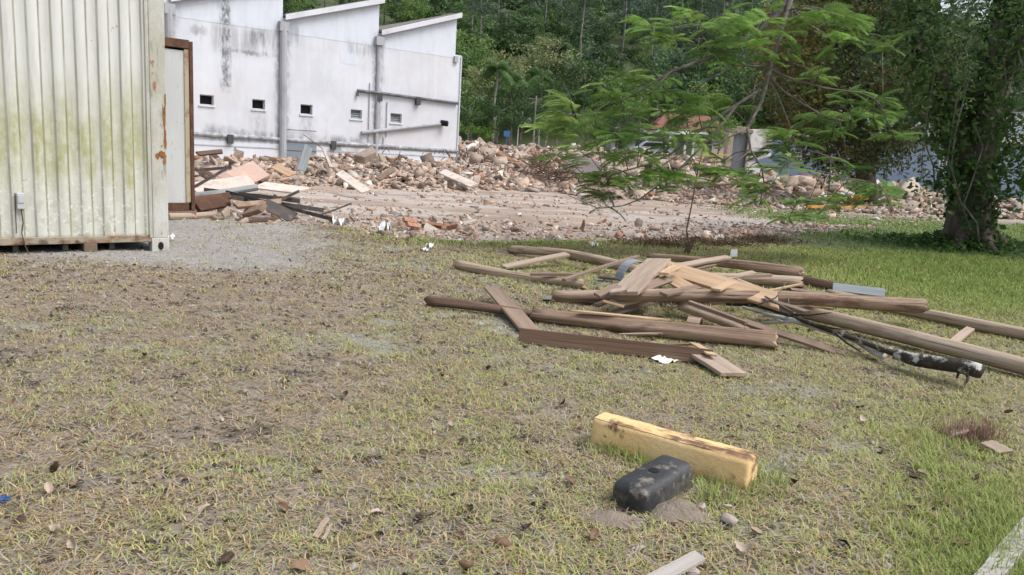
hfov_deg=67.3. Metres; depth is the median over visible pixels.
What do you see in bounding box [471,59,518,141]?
palm tree
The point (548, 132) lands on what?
shrub tree
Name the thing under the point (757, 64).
forest tree
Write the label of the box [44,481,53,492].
fallen leaf
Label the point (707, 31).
forest tree
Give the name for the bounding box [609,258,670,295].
plank
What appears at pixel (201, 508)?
fallen leaf
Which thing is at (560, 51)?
forest tree
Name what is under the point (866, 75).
forest tree
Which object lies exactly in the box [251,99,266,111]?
window
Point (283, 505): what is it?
fallen leaf
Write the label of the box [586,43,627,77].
forest tree
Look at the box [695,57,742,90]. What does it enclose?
forest tree
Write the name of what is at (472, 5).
pine tree
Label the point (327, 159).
plank
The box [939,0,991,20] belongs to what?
sky
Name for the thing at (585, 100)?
forest tree
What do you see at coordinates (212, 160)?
concrete chunk
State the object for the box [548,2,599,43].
forest tree
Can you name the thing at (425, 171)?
rubble
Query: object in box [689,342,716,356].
splinter
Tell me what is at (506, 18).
forest tree
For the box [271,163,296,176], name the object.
plank
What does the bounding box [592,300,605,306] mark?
lath
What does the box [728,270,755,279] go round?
plank
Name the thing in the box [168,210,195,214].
support beam
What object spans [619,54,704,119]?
forest tree
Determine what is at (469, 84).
forest tree
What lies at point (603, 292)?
plank
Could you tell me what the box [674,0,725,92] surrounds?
pine tree
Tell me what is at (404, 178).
concrete chunk
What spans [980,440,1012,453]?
bark piece
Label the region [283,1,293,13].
forest tree
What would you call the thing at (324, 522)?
splinter
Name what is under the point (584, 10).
pine tree
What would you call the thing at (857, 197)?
orange timber
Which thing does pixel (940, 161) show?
vent window
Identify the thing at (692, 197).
sapling
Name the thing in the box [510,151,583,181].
wire tangle
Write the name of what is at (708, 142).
window
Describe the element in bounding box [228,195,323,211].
steel angle
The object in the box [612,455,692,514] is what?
rubber block
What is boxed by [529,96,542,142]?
utility pole
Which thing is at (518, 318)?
plank
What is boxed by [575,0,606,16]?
forest tree
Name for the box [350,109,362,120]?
window
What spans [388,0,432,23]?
forest tree
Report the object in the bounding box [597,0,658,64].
pine tree
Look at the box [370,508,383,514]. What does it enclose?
fallen leaf
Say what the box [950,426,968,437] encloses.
bark piece
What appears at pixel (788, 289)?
log
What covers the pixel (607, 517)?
dirt mound
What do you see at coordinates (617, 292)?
lath
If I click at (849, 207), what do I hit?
orange timber
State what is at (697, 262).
plank
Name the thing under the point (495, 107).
shrub tree
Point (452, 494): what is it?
soil crumbs
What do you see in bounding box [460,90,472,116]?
shrub tree
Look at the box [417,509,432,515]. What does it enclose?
fallen leaf
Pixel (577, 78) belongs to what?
forest tree
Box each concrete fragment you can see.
[223,156,237,164]
[309,154,318,159]
[376,162,390,168]
[382,167,398,177]
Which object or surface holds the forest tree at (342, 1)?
on the ground at (380, 204)
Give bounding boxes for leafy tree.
[459,90,502,140]
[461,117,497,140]
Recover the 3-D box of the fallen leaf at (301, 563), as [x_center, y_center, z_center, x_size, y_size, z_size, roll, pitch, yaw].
[-0.672,0.887,2.444,0.074,0.023,0.050,13,21,-11]
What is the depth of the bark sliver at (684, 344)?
5.65 m
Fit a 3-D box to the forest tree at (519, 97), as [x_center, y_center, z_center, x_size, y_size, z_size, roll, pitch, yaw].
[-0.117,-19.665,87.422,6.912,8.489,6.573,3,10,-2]
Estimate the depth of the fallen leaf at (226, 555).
2.45 m
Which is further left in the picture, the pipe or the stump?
the pipe
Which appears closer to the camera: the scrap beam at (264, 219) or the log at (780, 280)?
the log at (780, 280)
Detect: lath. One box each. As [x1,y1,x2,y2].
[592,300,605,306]
[603,300,623,307]
[609,299,624,304]
[610,290,626,294]
[614,302,637,307]
[761,298,810,312]
[770,283,802,290]
[790,287,827,292]
[806,305,833,309]
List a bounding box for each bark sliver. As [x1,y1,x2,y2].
[618,332,662,335]
[668,342,699,345]
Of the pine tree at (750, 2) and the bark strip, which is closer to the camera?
the bark strip
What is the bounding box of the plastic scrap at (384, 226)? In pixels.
[377,220,390,230]
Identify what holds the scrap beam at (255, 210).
on the ground at (380, 204)
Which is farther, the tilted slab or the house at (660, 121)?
the house at (660, 121)
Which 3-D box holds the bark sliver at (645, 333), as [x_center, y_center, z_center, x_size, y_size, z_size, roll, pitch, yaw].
[0.987,0.357,5.910,0.350,0.013,0.042,-2,14,18]
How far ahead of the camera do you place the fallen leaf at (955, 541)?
2.85 m
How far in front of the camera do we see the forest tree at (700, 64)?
129.97 m
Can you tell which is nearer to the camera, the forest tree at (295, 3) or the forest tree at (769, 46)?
the forest tree at (769, 46)
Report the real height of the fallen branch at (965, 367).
0.196 m
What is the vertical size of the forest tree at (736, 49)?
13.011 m
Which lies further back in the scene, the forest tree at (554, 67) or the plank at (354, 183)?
the forest tree at (554, 67)
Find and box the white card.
[730,249,737,256]
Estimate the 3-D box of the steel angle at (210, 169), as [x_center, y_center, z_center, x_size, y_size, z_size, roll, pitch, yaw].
[-5.015,-1.997,12.919,0.596,0.050,0.050,-14,19,-40]
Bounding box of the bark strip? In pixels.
[686,316,702,324]
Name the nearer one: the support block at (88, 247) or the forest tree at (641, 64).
the support block at (88, 247)
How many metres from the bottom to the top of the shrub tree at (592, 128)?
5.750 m
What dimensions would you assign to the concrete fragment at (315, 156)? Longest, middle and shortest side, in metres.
0.542 x 0.437 x 0.108 m
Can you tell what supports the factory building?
on the ground at (380, 204)
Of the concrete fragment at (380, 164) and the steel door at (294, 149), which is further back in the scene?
the steel door at (294, 149)
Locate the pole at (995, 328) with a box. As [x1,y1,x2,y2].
[825,289,1023,340]
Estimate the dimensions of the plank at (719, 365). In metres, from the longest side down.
0.480 x 0.193 x 0.034 m
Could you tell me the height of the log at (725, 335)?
0.147 m
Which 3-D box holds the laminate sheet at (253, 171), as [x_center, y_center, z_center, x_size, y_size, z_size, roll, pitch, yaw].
[-6.859,-2.939,19.946,0.700,0.032,1.321,29,32,6]
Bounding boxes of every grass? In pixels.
[0,206,1023,574]
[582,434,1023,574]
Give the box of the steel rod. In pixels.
[321,202,351,214]
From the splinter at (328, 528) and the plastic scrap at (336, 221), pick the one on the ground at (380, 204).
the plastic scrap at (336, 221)
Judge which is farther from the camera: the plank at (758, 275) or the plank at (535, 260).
the plank at (535, 260)
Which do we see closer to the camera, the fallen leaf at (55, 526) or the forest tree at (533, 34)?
the fallen leaf at (55, 526)
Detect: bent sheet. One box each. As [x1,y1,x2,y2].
[266,198,297,221]
[615,259,643,279]
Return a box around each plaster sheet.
[195,175,254,191]
[258,182,310,193]
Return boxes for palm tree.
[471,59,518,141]
[486,70,531,145]
[518,66,562,144]
[536,42,580,120]
[554,85,588,144]
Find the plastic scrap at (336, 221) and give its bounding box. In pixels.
[332,216,345,225]
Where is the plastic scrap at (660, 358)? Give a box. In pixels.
[652,355,678,363]
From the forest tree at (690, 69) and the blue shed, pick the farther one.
the forest tree at (690, 69)
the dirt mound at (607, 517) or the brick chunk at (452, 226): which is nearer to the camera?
the dirt mound at (607, 517)
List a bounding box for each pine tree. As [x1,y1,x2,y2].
[455,0,487,53]
[458,0,502,53]
[527,0,563,36]
[547,0,621,113]
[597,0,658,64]
[622,0,685,62]
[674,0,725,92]
[692,0,754,92]
[703,0,743,39]
[726,0,767,36]
[744,0,812,48]
[860,12,902,68]
[940,0,981,50]
[945,0,992,73]
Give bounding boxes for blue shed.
[754,107,1023,199]
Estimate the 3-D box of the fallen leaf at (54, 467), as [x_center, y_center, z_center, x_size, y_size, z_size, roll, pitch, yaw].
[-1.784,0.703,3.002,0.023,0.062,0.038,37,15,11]
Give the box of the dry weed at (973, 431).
[920,403,1016,445]
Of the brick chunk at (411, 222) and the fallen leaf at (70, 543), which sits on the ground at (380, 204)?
the fallen leaf at (70, 543)
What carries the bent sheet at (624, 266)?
on the plank at (637, 280)
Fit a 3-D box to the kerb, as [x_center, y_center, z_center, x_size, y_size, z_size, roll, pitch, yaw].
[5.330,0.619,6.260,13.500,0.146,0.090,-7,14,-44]
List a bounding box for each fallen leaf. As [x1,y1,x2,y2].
[13,513,26,521]
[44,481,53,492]
[49,461,58,472]
[49,522,60,531]
[66,537,75,547]
[198,504,213,512]
[220,551,233,561]
[261,433,271,439]
[279,502,288,511]
[289,558,311,570]
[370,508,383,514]
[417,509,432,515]
[454,531,464,536]
[459,557,473,568]
[467,504,472,510]
[493,537,511,548]
[520,523,531,528]
[567,476,576,484]
[590,528,599,538]
[635,545,646,554]
[734,540,750,550]
[751,527,763,534]
[796,550,806,556]
[838,539,850,549]
[860,414,867,421]
[903,504,915,509]
[909,472,918,477]
[918,469,928,474]
[953,539,969,545]
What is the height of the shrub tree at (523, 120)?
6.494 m
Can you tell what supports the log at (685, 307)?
on the ground at (380, 204)
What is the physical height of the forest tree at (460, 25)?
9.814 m
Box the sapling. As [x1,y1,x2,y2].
[680,125,709,242]
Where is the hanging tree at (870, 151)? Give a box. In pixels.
[737,0,970,205]
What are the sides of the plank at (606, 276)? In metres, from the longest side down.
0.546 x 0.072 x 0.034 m
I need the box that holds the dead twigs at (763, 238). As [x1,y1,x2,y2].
[710,232,830,244]
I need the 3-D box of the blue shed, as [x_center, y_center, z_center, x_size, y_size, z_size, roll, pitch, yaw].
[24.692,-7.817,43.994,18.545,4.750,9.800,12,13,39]
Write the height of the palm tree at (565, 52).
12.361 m
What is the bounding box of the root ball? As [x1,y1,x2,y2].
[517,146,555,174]
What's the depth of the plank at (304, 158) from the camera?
22.17 m
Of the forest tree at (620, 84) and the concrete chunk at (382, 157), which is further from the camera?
the forest tree at (620, 84)
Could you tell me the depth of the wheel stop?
3.40 m
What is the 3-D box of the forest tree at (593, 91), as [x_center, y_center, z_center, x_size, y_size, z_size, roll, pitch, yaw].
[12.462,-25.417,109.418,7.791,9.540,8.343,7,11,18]
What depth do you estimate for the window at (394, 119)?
36.99 m
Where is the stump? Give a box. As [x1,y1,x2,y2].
[684,236,696,253]
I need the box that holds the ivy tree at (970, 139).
[850,0,1023,253]
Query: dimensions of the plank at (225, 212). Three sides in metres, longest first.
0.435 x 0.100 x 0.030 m
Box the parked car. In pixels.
[630,141,674,154]
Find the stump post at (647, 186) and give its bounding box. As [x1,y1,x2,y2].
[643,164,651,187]
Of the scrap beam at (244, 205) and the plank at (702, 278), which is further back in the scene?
the scrap beam at (244, 205)
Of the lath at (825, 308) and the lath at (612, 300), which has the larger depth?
the lath at (825, 308)
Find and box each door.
[287,129,316,158]
[730,134,746,175]
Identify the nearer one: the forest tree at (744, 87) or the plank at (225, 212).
the plank at (225, 212)
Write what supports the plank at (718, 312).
on the log at (685, 307)
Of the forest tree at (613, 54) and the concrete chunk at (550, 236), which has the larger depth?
the forest tree at (613, 54)
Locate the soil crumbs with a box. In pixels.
[0,226,1023,574]
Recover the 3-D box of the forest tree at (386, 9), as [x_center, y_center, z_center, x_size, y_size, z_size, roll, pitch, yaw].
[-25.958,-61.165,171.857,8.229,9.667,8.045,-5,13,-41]
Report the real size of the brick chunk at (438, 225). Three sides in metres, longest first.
0.392 x 0.146 x 0.056 m
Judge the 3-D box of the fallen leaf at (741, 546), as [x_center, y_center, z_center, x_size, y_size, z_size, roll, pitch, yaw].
[0.819,0.916,2.718,0.044,0.027,0.068,-34,24,-27]
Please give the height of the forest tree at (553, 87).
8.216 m
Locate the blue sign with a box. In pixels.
[504,131,509,144]
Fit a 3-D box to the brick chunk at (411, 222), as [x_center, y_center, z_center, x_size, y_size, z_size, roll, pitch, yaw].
[-1.592,-1.023,12.181,0.056,0.146,0.390,-25,-14,26]
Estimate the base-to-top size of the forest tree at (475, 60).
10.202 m
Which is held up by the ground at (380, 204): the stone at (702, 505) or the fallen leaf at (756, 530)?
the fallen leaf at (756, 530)
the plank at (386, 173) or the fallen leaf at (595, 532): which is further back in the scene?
the plank at (386, 173)
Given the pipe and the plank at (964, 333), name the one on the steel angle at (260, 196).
the pipe
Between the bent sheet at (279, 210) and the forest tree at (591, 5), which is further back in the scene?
the forest tree at (591, 5)
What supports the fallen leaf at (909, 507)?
on the ground at (380, 204)
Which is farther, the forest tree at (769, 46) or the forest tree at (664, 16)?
the forest tree at (664, 16)
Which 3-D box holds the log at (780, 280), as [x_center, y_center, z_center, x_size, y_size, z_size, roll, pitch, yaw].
[2.123,-0.101,7.994,1.921,0.111,0.112,2,10,-7]
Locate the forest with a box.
[283,0,1023,133]
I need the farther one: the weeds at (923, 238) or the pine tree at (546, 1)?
the pine tree at (546, 1)
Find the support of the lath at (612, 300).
on the lath at (599, 303)
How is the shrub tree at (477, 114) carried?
on the ground at (380, 204)
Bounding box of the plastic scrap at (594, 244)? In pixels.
[591,239,598,246]
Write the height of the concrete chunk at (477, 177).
0.504 m
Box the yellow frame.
[700,155,726,178]
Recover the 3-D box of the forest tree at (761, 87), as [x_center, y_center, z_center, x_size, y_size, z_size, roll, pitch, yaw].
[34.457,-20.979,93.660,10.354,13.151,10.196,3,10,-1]
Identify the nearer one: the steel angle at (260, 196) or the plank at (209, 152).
the steel angle at (260, 196)
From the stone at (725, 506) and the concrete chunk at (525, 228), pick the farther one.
the concrete chunk at (525, 228)
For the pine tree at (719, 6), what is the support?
on the ground at (380, 204)
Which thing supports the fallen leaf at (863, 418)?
on the ground at (380, 204)
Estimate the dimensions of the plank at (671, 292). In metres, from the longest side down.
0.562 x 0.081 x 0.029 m
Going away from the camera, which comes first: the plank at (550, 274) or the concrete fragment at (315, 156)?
the plank at (550, 274)
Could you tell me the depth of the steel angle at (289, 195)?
13.36 m
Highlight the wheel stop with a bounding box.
[590,412,757,491]
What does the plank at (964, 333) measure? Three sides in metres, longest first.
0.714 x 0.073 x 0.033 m
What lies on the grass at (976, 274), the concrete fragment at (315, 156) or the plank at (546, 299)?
the plank at (546, 299)
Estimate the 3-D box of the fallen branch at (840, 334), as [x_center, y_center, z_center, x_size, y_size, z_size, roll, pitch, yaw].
[2.264,0.254,6.130,0.251,0.287,1.758,-2,11,-28]
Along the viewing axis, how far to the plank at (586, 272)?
7.98 m
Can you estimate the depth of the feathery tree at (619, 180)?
10.37 m
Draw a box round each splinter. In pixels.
[312,516,329,538]
[321,523,332,539]
[570,310,670,320]
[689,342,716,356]
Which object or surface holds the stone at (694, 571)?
on the ground at (380, 204)
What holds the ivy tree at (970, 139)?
on the ground at (380, 204)
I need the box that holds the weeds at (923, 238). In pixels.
[765,229,1023,258]
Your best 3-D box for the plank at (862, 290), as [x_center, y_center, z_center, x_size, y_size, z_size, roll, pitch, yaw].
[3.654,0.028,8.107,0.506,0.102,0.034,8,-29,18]
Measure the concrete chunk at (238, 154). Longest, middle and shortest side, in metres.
0.667 x 0.374 x 0.199 m
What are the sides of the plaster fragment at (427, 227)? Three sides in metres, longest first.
0.345 x 0.205 x 0.024 m
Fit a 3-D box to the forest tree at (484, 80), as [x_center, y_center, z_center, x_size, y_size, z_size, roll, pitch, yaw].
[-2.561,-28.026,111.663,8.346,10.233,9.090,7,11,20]
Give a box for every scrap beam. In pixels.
[233,198,281,208]
[239,216,297,221]
[242,203,267,217]
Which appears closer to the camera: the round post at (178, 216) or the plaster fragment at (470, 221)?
the round post at (178, 216)
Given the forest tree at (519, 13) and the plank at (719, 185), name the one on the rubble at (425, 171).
the plank at (719, 185)
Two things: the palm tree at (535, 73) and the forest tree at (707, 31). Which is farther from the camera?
the forest tree at (707, 31)
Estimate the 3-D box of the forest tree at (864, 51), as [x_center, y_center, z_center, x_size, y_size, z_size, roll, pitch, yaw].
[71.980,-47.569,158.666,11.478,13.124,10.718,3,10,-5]
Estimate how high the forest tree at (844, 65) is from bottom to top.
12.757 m
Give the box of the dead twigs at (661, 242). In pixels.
[577,233,734,250]
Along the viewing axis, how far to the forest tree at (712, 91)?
96.33 m
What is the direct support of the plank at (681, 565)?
on the ground at (380, 204)
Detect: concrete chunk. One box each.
[209,156,217,165]
[233,149,243,158]
[263,156,276,160]
[378,153,386,162]
[399,174,409,180]
[473,175,480,185]
[504,233,509,239]
[510,227,519,231]
[513,162,522,167]
[520,225,538,232]
[545,233,555,240]
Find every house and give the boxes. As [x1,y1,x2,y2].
[606,127,650,149]
[648,114,725,157]
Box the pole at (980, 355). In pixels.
[779,305,1023,374]
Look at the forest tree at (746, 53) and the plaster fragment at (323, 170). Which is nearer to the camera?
the plaster fragment at (323, 170)
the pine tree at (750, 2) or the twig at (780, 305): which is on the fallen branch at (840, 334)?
the twig at (780, 305)
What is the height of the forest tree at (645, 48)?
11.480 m
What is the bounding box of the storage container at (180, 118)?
[165,37,194,210]
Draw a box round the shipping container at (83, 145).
[0,0,168,253]
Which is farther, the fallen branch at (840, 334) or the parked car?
the parked car
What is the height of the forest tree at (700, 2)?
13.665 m
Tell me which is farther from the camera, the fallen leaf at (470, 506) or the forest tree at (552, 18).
the forest tree at (552, 18)
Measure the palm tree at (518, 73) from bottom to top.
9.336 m
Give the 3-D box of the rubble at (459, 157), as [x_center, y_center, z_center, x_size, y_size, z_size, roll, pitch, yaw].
[-2.081,-5.766,33.576,3.649,0.809,1.936,3,10,0]
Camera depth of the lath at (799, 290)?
7.53 m
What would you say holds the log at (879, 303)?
on the pole at (980, 355)
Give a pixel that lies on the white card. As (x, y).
(733, 252)
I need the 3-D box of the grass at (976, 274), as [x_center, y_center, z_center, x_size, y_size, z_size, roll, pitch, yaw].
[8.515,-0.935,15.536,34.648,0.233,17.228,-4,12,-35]
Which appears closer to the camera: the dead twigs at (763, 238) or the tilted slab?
the dead twigs at (763, 238)
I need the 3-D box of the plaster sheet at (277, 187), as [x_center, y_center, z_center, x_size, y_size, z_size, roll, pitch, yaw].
[-5.486,-2.356,18.174,1.376,0.040,0.550,9,24,23]
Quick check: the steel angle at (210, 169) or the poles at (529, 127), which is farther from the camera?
the poles at (529, 127)
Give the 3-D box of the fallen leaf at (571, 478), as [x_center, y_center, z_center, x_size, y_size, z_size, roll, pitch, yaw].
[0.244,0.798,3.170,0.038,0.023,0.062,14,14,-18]
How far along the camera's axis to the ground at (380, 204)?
4.39 m
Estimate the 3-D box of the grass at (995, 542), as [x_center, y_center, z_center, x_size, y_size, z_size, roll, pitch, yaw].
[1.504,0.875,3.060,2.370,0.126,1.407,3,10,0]
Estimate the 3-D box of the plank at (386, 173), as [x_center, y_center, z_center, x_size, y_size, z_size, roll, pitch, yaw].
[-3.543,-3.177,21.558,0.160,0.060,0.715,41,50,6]
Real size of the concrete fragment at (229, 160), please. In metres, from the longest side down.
0.609 x 0.341 x 0.072 m
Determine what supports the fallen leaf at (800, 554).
on the ground at (380, 204)
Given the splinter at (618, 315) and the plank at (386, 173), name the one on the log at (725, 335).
the splinter at (618, 315)
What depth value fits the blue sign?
76.45 m
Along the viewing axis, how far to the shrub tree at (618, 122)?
78.53 m
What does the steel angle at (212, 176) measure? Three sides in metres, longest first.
0.828 x 0.050 x 0.050 m
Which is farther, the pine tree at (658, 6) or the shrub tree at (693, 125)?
the pine tree at (658, 6)
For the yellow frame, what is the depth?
37.39 m
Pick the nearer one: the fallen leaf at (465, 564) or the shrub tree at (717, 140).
the fallen leaf at (465, 564)
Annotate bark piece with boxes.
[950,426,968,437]
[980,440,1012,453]
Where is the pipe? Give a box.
[195,184,258,196]
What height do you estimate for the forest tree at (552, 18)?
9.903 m
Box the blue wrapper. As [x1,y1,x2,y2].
[0,494,10,501]
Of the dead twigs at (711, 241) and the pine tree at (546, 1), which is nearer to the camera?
the dead twigs at (711, 241)
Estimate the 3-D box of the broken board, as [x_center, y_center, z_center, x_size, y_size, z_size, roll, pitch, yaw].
[-1.208,-3.762,26.843,2.018,0.038,0.109,-24,20,3]
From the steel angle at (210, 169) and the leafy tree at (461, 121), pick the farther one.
the leafy tree at (461, 121)
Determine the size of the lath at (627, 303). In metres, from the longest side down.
0.598 x 0.026 x 0.024 m
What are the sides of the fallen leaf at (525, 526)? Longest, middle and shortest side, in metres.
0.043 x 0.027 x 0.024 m
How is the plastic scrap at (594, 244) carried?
on the grass at (976, 274)
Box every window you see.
[199,94,214,106]
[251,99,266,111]
[299,104,313,116]
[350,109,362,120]
[389,113,402,124]
[702,140,711,151]
[787,148,801,159]
[938,156,947,167]
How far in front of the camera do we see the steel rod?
13.20 m
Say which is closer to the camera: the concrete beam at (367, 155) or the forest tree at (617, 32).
the concrete beam at (367, 155)
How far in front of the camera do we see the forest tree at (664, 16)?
159.52 m
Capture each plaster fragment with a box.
[319,168,327,173]
[423,222,438,230]
[464,219,475,223]
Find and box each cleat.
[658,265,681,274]
[710,280,736,291]
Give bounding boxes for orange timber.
[805,205,826,207]
[835,206,866,210]
[853,195,868,199]
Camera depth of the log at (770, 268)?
9.39 m
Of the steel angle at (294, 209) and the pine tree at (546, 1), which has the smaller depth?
the steel angle at (294, 209)
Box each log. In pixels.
[424,296,531,316]
[452,259,587,288]
[506,245,667,284]
[529,308,778,348]
[550,288,930,312]
[627,270,803,285]
[647,253,805,275]
[674,262,807,290]
[677,302,748,328]
[795,274,843,289]
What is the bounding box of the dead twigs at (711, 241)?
[646,233,802,249]
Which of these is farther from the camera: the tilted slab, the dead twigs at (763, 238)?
the tilted slab
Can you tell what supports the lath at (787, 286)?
on the ground at (380, 204)
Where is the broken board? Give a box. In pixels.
[480,168,503,178]
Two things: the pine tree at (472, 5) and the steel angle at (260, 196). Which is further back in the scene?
the pine tree at (472, 5)
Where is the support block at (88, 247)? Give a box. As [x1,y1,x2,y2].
[75,243,96,251]
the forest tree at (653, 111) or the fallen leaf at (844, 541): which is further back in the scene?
the forest tree at (653, 111)
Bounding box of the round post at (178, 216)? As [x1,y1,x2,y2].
[168,211,214,219]
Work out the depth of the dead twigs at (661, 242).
12.03 m
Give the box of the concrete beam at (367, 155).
[354,146,375,163]
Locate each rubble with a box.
[182,136,1023,244]
[422,147,498,161]
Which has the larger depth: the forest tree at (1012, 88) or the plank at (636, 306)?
the forest tree at (1012, 88)
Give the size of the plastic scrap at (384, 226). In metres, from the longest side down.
0.180 x 0.180 x 0.137 m
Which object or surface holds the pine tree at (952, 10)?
on the ground at (380, 204)
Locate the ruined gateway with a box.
[722,126,771,175]
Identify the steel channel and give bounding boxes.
[195,192,230,211]
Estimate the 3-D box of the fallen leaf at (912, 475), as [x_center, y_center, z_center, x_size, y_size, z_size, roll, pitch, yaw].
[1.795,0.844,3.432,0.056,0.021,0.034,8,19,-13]
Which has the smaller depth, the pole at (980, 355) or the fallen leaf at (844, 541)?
the fallen leaf at (844, 541)
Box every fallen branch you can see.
[726,303,894,355]
[742,306,885,359]
[892,349,984,385]
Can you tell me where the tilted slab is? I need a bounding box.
[561,157,599,173]
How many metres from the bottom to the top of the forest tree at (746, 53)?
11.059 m
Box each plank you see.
[195,149,222,155]
[221,206,229,217]
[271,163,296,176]
[296,144,311,170]
[323,150,332,167]
[336,170,370,193]
[375,167,394,180]
[439,169,478,187]
[484,286,538,330]
[501,252,569,268]
[518,328,712,362]
[530,273,575,275]
[543,297,595,303]
[562,255,638,281]
[594,283,621,297]
[598,274,625,280]
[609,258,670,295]
[612,302,653,313]
[639,275,672,294]
[647,550,705,574]
[656,268,692,287]
[659,284,701,296]
[665,261,778,310]
[671,255,731,266]
[687,183,736,188]
[687,300,747,324]
[691,352,746,376]
[692,263,716,269]
[724,273,771,277]
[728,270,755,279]
[741,318,836,354]
[832,283,884,296]
[951,326,974,341]
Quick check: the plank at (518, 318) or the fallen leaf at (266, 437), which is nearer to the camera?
the fallen leaf at (266, 437)
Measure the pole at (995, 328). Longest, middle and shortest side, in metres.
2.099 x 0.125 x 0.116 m
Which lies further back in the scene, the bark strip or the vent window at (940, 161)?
the vent window at (940, 161)
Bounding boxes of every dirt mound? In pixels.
[573,509,645,529]
[648,498,714,527]
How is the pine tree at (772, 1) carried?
on the ground at (380, 204)
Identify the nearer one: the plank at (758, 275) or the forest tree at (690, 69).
the plank at (758, 275)
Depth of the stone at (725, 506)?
3.06 m
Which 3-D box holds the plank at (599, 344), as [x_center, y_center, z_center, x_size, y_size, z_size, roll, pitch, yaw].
[0.712,0.409,5.392,1.354,0.109,0.036,6,-4,12]
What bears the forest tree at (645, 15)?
on the ground at (380, 204)
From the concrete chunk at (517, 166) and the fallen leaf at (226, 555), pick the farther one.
the concrete chunk at (517, 166)
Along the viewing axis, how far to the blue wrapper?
2.73 m
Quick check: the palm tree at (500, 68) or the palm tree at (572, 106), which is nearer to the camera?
the palm tree at (500, 68)
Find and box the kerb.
[974,516,1023,574]
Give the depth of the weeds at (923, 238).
14.55 m
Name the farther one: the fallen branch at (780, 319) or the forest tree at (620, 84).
the forest tree at (620, 84)
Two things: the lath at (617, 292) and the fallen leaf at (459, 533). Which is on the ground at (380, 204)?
the fallen leaf at (459, 533)
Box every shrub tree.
[459,94,496,140]
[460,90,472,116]
[471,101,516,143]
[498,96,543,144]
[526,109,573,146]
[568,107,609,141]
[595,111,636,148]
[663,113,702,131]
[698,115,743,154]
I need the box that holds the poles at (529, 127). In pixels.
[517,117,539,145]
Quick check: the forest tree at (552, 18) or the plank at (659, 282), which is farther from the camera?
the forest tree at (552, 18)
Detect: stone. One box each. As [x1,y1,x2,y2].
[686,567,699,574]
[696,502,705,509]
[720,504,731,508]
[720,512,738,526]
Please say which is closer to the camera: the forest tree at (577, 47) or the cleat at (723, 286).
the cleat at (723, 286)
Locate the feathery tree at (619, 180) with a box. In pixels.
[519,0,923,226]
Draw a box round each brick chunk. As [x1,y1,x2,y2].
[402,217,420,228]
[421,221,445,229]
[445,223,457,230]
[581,219,585,231]
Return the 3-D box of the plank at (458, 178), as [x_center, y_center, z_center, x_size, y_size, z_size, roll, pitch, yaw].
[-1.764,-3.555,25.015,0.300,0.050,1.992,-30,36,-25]
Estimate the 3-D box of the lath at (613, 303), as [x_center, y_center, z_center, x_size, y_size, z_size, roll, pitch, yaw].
[0.820,0.134,6.176,0.187,0.023,0.039,16,-9,29]
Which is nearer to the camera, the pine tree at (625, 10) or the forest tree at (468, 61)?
the forest tree at (468, 61)
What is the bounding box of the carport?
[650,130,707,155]
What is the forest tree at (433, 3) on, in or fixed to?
on the ground at (380, 204)
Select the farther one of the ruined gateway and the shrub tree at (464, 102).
the shrub tree at (464, 102)
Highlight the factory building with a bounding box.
[164,0,461,162]
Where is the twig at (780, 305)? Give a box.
[758,283,800,316]
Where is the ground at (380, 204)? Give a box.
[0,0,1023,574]
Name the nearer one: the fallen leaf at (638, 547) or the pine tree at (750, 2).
the fallen leaf at (638, 547)
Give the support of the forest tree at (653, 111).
on the ground at (380, 204)
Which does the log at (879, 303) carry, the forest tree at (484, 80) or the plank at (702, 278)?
the plank at (702, 278)
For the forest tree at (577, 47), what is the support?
on the ground at (380, 204)
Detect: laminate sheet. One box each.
[208,165,232,177]
[226,161,268,182]
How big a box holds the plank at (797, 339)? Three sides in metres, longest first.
0.734 x 0.064 x 0.029 m
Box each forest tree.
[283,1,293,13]
[285,0,317,12]
[335,0,359,4]
[379,0,398,21]
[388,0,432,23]
[428,0,465,14]
[453,5,490,47]
[455,28,501,79]
[456,17,474,45]
[459,78,482,132]
[461,48,545,144]
[461,51,498,110]
[466,59,512,120]
[474,0,505,15]
[478,9,521,41]
[483,13,549,62]
[484,79,536,145]
[505,5,544,37]
[505,33,592,135]
[510,5,536,36]
[517,34,578,106]
[519,80,571,147]
[531,57,589,98]
[538,8,574,38]
[543,36,591,66]
[543,53,623,145]
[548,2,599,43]
[555,59,598,113]
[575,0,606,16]
[576,11,621,57]
[576,73,622,138]
[582,72,655,125]
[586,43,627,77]
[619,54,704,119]
[620,31,664,66]
[621,59,668,118]
[623,6,668,38]
[626,35,681,71]
[628,80,668,125]
[633,5,662,50]
[649,17,694,54]
[662,58,704,102]
[673,81,741,122]
[676,0,721,23]
[677,51,719,105]
[686,9,734,48]
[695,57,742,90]
[710,63,794,158]
[714,44,758,65]
[722,35,763,72]
[747,35,787,56]
[748,51,771,126]
[758,67,824,120]
[824,53,864,88]
[853,32,874,60]
[857,65,887,95]
[966,91,1023,107]
[967,72,1023,107]
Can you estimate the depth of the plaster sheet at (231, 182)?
15.07 m
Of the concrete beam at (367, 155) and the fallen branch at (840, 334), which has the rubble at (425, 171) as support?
the concrete beam at (367, 155)
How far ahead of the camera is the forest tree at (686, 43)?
146.06 m
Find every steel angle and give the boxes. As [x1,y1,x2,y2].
[195,165,229,187]
[195,166,231,171]
[204,188,299,202]
[226,190,334,220]
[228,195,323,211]
[281,190,299,200]
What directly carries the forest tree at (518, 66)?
on the ground at (380, 204)
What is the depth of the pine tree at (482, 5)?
129.42 m
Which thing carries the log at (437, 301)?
on the ground at (380, 204)

